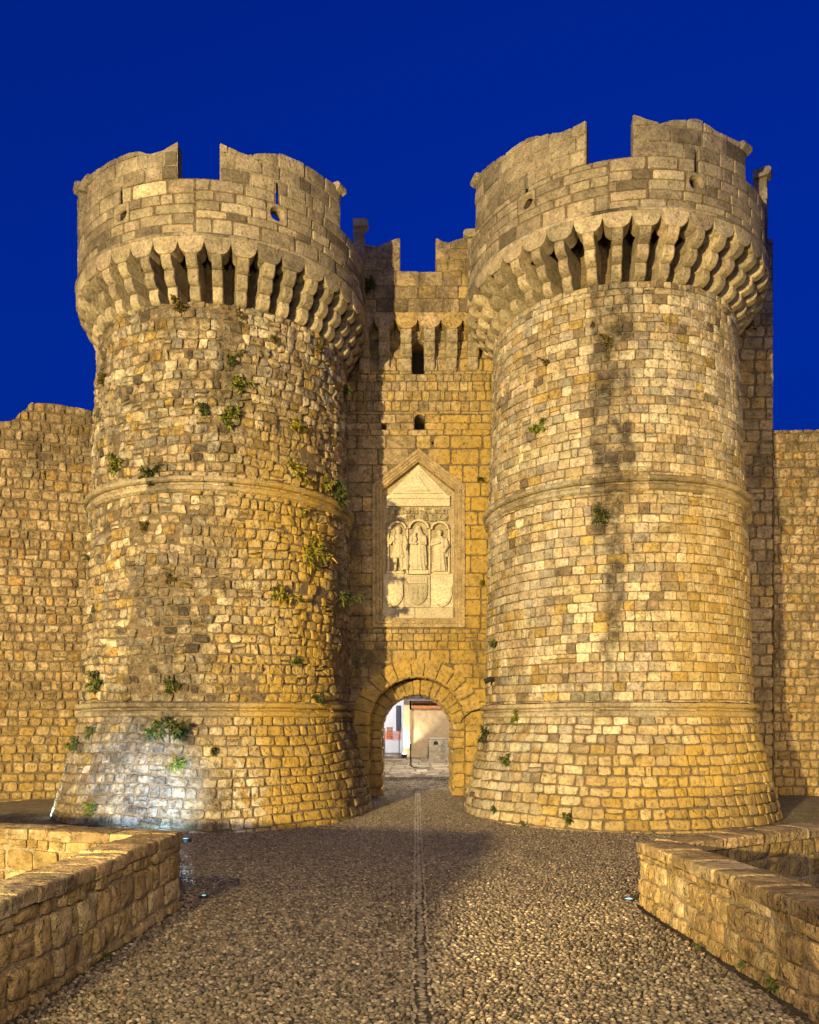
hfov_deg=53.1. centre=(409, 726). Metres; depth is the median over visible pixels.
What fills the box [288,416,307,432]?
wall plant
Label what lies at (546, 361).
wall plant
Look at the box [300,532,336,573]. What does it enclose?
wall plant
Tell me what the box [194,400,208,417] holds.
wall plant
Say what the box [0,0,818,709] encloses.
sky
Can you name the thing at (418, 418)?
window
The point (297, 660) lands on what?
wall plant
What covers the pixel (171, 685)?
wall plant
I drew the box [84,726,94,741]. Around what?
wall plant
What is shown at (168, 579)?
wall plant
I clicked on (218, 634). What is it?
round tower
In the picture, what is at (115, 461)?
wall plant
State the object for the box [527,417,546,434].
wall plant
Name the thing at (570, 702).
cable
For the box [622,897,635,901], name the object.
ground light
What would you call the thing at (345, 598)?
wall plant
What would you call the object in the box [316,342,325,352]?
wall plant
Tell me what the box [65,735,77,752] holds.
wall plant
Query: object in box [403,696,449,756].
town house
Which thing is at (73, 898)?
parapet wall
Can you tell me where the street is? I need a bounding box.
[383,753,449,791]
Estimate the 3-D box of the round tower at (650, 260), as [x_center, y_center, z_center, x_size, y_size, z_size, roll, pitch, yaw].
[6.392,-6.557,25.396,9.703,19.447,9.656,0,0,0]
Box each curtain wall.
[0,402,92,801]
[772,429,818,795]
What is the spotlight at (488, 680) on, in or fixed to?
attached to the round tower at (650, 260)
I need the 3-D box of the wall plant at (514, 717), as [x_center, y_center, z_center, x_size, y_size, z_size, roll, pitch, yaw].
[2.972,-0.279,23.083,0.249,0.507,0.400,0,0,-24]
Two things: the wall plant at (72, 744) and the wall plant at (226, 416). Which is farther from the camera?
the wall plant at (72, 744)
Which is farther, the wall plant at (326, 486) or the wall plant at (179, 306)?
the wall plant at (326, 486)
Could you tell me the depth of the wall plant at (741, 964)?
8.02 m
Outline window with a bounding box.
[414,414,423,429]
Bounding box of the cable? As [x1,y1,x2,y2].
[461,701,748,721]
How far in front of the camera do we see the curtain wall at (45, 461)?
26.93 m
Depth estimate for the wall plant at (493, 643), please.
24.23 m
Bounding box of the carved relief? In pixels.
[372,448,464,626]
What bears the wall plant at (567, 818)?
attached to the round tower at (650, 260)
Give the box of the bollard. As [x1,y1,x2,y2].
[409,744,429,767]
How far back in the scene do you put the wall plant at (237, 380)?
21.79 m
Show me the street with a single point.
(401, 774)
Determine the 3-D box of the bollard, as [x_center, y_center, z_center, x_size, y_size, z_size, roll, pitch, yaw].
[0.297,1.415,39.338,0.564,1.169,1.537,0,0,-36]
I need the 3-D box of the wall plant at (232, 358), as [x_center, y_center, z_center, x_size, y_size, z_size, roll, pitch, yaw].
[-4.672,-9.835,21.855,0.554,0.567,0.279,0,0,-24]
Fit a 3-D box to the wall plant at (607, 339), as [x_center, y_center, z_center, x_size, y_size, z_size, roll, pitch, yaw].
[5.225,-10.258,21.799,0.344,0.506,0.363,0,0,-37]
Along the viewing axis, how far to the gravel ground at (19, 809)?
24.75 m
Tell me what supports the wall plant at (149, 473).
attached to the round tower at (218, 634)
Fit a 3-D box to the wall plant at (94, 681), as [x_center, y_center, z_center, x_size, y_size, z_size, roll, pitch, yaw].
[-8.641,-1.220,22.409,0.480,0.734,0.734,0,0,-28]
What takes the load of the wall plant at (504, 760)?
attached to the round tower at (650, 260)
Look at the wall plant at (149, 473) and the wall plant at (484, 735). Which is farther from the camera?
the wall plant at (484, 735)
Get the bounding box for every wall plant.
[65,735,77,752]
[82,801,96,819]
[83,554,89,561]
[83,669,102,694]
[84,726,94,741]
[96,371,105,386]
[102,937,112,958]
[105,452,123,476]
[136,462,162,487]
[138,520,148,533]
[141,718,174,743]
[162,678,180,694]
[163,716,190,741]
[164,573,177,583]
[167,756,186,772]
[170,294,186,314]
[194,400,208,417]
[210,746,218,755]
[218,403,241,430]
[226,349,244,366]
[230,373,257,393]
[235,309,245,327]
[270,335,278,346]
[270,583,299,605]
[285,457,310,486]
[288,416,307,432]
[289,657,302,666]
[300,509,309,517]
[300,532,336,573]
[310,694,324,706]
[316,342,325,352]
[323,473,336,492]
[332,478,350,511]
[338,590,365,607]
[343,384,352,395]
[365,276,376,292]
[476,726,488,742]
[488,638,497,648]
[490,805,496,813]
[497,753,511,766]
[510,708,519,724]
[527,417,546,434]
[537,357,549,364]
[562,812,573,824]
[591,505,608,525]
[598,333,612,347]
[692,943,701,949]
[736,958,745,969]
[744,321,758,331]
[765,977,778,996]
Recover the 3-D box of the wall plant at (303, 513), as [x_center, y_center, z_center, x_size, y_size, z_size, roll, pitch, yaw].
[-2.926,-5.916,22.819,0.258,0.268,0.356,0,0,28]
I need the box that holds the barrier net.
[384,728,400,754]
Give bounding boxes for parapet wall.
[0,822,182,1023]
[637,820,818,1023]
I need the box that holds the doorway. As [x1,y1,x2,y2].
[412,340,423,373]
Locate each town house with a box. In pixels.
[383,700,403,752]
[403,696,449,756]
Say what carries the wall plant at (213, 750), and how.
attached to the round tower at (218, 634)
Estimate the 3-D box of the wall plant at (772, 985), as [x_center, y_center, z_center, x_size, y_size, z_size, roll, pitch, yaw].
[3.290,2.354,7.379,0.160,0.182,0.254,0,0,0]
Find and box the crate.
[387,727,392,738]
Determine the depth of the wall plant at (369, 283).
26.55 m
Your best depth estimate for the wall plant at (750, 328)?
27.72 m
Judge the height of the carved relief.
6.005 m
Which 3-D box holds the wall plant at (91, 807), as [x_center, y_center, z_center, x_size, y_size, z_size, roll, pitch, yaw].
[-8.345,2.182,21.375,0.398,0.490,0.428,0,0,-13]
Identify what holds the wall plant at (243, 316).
attached to the round tower at (218, 634)
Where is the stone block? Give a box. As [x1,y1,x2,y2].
[428,737,449,759]
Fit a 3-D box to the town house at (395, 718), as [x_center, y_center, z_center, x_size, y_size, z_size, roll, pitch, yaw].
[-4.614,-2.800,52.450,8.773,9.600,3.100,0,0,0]
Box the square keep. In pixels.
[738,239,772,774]
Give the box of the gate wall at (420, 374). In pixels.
[347,238,492,796]
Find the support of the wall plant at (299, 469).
attached to the round tower at (218, 634)
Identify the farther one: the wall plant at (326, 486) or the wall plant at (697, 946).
the wall plant at (326, 486)
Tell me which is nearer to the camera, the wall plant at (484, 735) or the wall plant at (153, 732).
the wall plant at (153, 732)
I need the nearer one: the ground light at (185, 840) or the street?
the ground light at (185, 840)
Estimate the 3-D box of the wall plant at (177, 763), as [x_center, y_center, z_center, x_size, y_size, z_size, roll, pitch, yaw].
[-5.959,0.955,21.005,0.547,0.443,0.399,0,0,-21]
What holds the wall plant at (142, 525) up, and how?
attached to the round tower at (218, 634)
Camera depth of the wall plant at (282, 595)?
22.16 m
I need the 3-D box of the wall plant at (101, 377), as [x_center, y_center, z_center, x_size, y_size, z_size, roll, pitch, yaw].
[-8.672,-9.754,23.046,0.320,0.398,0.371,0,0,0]
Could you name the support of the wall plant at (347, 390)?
attached to the round tower at (218, 634)
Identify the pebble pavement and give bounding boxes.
[6,791,810,1023]
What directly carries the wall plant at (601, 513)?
attached to the round tower at (650, 260)
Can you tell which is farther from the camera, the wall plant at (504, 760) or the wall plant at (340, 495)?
the wall plant at (340, 495)
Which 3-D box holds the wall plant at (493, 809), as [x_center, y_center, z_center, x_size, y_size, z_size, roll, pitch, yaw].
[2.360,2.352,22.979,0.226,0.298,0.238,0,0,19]
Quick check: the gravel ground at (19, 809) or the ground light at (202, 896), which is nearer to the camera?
the ground light at (202, 896)
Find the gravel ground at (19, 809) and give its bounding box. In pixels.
[0,795,818,826]
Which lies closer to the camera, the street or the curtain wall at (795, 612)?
the curtain wall at (795, 612)
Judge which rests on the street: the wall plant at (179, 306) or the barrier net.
the barrier net
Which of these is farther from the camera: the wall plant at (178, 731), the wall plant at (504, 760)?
the wall plant at (504, 760)
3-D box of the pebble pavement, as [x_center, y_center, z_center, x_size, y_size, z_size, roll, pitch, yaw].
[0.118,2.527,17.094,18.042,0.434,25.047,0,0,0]
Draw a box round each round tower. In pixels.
[50,142,372,833]
[463,115,782,833]
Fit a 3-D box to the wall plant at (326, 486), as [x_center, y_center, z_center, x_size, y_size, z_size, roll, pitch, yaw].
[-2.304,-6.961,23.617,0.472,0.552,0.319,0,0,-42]
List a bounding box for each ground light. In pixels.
[181,838,190,842]
[199,894,208,898]
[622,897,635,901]
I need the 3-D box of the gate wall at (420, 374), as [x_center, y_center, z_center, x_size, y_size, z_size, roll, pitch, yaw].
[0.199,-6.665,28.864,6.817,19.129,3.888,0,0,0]
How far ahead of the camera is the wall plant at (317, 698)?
22.98 m
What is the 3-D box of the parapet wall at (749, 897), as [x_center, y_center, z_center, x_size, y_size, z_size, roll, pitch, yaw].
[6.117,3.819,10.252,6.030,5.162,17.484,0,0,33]
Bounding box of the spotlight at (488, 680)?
[484,676,494,683]

